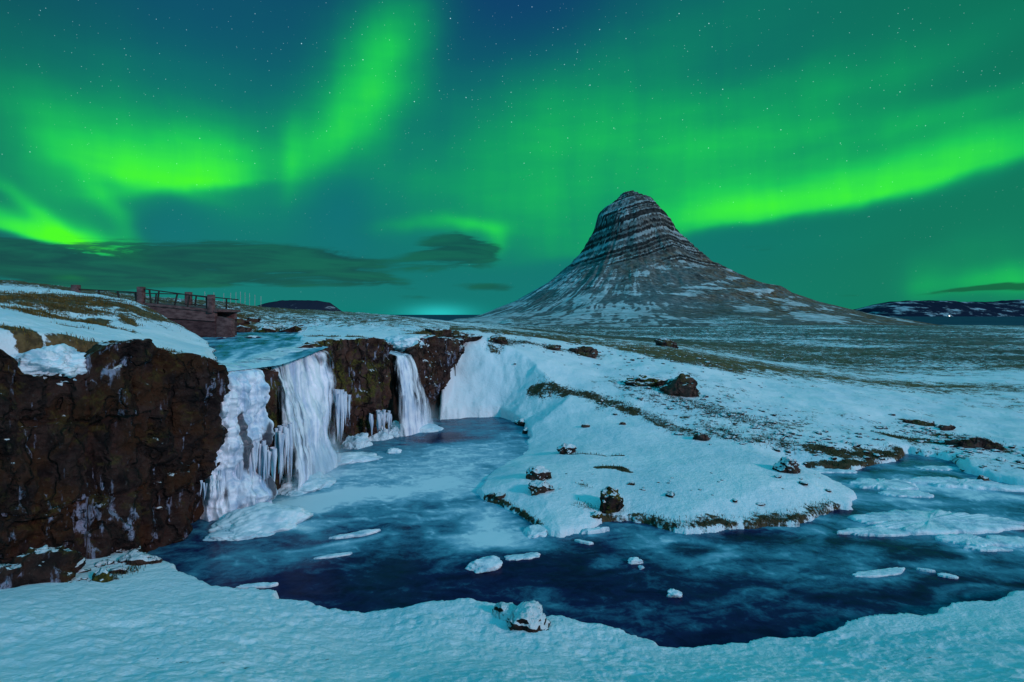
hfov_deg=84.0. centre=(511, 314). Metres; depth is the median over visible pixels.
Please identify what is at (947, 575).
ice floe
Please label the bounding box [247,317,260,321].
boulder
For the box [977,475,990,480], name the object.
boulder
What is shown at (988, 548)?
ice floe
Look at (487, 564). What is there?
ice floe
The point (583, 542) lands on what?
ice floe
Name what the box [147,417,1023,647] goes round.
water
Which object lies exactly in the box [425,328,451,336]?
boulder
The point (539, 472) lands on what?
boulder
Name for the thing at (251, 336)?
boulder
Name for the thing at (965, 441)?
boulder
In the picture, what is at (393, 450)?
ice floe
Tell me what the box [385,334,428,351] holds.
snow drift
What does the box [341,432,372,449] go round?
ice mound
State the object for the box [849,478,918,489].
ice floe
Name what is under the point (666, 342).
boulder
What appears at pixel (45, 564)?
boulder
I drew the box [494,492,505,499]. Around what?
boulder
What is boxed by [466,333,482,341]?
boulder
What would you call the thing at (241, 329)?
boulder
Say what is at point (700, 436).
boulder
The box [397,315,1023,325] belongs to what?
sea
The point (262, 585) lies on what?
ice floe
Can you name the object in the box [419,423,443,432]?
ice mound
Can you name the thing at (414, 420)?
waterfall
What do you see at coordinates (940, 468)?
ice floe
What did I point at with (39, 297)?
dry grass
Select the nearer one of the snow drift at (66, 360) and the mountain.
the snow drift at (66, 360)
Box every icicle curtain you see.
[200,469,226,501]
[236,440,276,481]
[274,421,293,478]
[328,389,350,440]
[369,409,391,435]
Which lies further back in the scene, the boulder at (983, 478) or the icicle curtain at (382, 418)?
the icicle curtain at (382, 418)
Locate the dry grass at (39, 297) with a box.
[0,289,468,352]
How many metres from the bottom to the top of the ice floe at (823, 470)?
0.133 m
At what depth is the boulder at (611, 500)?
19.42 m
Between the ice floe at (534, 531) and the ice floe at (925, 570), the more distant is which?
the ice floe at (534, 531)
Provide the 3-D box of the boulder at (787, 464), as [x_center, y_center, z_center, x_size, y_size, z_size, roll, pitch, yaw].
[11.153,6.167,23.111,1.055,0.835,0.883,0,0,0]
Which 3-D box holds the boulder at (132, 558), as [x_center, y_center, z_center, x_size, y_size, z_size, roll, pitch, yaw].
[-9.940,6.510,15.092,1.226,0.346,0.552,0,0,0]
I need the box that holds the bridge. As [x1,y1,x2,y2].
[71,285,240,336]
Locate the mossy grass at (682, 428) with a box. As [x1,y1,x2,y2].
[110,336,1016,577]
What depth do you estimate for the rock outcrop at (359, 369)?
30.86 m
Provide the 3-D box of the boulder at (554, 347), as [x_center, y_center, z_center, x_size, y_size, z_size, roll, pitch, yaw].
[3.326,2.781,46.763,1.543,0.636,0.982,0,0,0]
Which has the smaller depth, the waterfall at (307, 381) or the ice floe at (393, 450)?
the waterfall at (307, 381)
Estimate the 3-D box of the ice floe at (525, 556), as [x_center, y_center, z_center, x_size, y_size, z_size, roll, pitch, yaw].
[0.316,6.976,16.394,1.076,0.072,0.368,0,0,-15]
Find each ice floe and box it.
[236,582,277,588]
[313,552,351,558]
[329,529,380,538]
[386,448,401,453]
[465,555,502,572]
[504,552,539,560]
[523,524,546,537]
[574,539,593,544]
[581,527,609,533]
[810,468,856,472]
[837,526,910,536]
[847,509,1023,534]
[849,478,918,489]
[852,567,904,577]
[878,489,933,497]
[900,476,1023,491]
[915,465,957,470]
[916,568,934,572]
[934,533,1006,546]
[937,573,958,578]
[963,545,1012,551]
[986,535,1023,547]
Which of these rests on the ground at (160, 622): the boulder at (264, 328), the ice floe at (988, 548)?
the boulder at (264, 328)
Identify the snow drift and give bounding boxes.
[10,343,86,385]
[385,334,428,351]
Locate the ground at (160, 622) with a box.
[0,280,1023,681]
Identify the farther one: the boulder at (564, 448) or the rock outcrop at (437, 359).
the rock outcrop at (437, 359)
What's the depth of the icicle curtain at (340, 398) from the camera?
27.94 m
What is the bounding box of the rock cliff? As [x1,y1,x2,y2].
[0,338,230,563]
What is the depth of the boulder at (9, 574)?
12.68 m
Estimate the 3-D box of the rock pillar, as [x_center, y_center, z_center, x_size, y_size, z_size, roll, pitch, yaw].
[-9.622,4.655,22.008,1.352,5.290,1.988,0,0,0]
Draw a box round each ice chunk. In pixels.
[628,557,642,563]
[667,589,682,597]
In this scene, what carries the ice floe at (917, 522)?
on the water
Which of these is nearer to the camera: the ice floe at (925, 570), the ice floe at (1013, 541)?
the ice floe at (925, 570)
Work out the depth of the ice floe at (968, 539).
17.43 m
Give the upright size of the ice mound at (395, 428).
2.027 m
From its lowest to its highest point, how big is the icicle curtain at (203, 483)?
0.912 m
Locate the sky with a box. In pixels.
[0,0,1023,314]
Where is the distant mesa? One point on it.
(308, 304)
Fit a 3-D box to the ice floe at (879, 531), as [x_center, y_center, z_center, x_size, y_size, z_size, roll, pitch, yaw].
[11.913,6.969,18.330,3.099,0.156,0.877,0,0,0]
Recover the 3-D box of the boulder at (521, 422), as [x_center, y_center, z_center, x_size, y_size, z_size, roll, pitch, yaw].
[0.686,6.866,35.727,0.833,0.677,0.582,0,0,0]
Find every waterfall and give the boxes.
[200,363,277,521]
[239,346,337,489]
[389,351,431,435]
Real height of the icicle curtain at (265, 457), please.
2.318 m
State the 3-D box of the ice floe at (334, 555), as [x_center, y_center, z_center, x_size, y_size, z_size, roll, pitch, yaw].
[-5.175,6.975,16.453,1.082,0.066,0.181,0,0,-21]
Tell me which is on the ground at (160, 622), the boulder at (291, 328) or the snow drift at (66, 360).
the boulder at (291, 328)
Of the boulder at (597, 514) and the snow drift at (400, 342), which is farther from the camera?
the snow drift at (400, 342)
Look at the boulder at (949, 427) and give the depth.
32.69 m
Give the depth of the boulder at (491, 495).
21.26 m
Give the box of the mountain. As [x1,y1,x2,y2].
[450,190,944,326]
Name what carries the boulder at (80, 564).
on the ground at (160, 622)
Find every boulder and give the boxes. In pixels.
[0,563,22,589]
[11,545,83,585]
[75,558,85,572]
[92,567,112,582]
[118,552,162,565]
[237,317,249,325]
[237,325,251,332]
[244,335,261,337]
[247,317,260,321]
[256,325,275,332]
[279,324,301,332]
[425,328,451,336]
[447,330,469,342]
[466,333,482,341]
[486,493,494,497]
[488,335,507,343]
[492,602,516,622]
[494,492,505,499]
[505,600,550,632]
[516,418,524,426]
[522,427,527,433]
[526,465,551,480]
[528,480,553,495]
[544,344,560,350]
[557,443,576,454]
[568,346,597,357]
[590,511,602,518]
[599,485,623,513]
[623,374,667,386]
[654,338,678,347]
[659,373,698,396]
[693,432,710,440]
[772,456,800,473]
[902,419,934,425]
[938,424,955,430]
[944,435,1004,450]
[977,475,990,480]
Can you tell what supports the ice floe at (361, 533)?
on the water
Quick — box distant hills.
[853,300,1023,315]
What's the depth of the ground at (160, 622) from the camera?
20.91 m
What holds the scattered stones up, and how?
on the ground at (160, 622)
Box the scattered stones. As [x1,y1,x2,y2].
[67,318,1023,582]
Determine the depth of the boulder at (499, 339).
43.82 m
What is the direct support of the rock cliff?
on the ground at (160, 622)
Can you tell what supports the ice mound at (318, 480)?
on the water
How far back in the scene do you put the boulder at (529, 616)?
11.65 m
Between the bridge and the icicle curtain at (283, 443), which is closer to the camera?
the icicle curtain at (283, 443)
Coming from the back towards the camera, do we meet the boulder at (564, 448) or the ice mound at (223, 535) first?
the boulder at (564, 448)
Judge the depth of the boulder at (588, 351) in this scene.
47.26 m
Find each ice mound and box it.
[203,527,274,540]
[208,502,313,532]
[278,471,335,495]
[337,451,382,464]
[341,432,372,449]
[368,424,393,440]
[389,420,404,436]
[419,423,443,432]
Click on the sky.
(387, 157)
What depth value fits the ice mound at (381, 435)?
31.70 m
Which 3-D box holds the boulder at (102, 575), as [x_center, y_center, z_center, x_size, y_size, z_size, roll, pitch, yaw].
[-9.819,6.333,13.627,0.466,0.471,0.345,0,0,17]
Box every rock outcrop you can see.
[296,337,392,458]
[397,335,464,419]
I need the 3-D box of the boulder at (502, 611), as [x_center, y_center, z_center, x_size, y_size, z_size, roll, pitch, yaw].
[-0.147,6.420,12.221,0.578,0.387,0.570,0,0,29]
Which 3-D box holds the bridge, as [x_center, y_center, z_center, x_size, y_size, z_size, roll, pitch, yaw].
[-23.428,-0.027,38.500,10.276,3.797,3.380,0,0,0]
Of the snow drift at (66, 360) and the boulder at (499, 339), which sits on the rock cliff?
the snow drift at (66, 360)
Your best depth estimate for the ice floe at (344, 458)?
27.07 m
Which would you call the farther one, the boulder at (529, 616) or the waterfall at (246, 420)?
the waterfall at (246, 420)
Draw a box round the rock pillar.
[257,368,280,489]
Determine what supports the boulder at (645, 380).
on the ground at (160, 622)
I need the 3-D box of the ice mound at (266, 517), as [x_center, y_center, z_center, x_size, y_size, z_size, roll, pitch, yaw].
[-8.379,7.132,19.087,3.053,1.427,2.645,0,0,0]
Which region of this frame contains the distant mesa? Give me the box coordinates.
[258,300,341,311]
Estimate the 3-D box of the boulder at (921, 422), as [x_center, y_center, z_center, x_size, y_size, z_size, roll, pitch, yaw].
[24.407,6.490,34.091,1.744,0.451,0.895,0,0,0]
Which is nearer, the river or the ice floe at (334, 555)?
the ice floe at (334, 555)
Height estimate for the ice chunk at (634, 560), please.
0.236 m
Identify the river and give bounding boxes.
[202,332,326,370]
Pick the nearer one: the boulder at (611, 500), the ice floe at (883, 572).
the ice floe at (883, 572)
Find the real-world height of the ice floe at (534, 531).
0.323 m
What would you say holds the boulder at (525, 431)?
on the ground at (160, 622)
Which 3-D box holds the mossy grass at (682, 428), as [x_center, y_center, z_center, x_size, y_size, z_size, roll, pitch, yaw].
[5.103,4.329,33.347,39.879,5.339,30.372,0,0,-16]
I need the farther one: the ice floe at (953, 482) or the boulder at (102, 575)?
the ice floe at (953, 482)
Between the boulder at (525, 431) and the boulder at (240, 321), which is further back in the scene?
the boulder at (240, 321)
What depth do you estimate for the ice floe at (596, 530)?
18.18 m
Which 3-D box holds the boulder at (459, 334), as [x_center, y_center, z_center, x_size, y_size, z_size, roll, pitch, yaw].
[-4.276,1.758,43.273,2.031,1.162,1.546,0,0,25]
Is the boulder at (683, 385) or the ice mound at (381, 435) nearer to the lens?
the ice mound at (381, 435)
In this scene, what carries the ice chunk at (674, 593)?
on the water
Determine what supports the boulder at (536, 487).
on the ground at (160, 622)
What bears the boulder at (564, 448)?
on the ground at (160, 622)
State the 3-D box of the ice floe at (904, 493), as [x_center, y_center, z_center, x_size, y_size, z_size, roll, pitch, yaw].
[15.283,6.970,22.160,1.998,0.132,0.842,0,0,6]

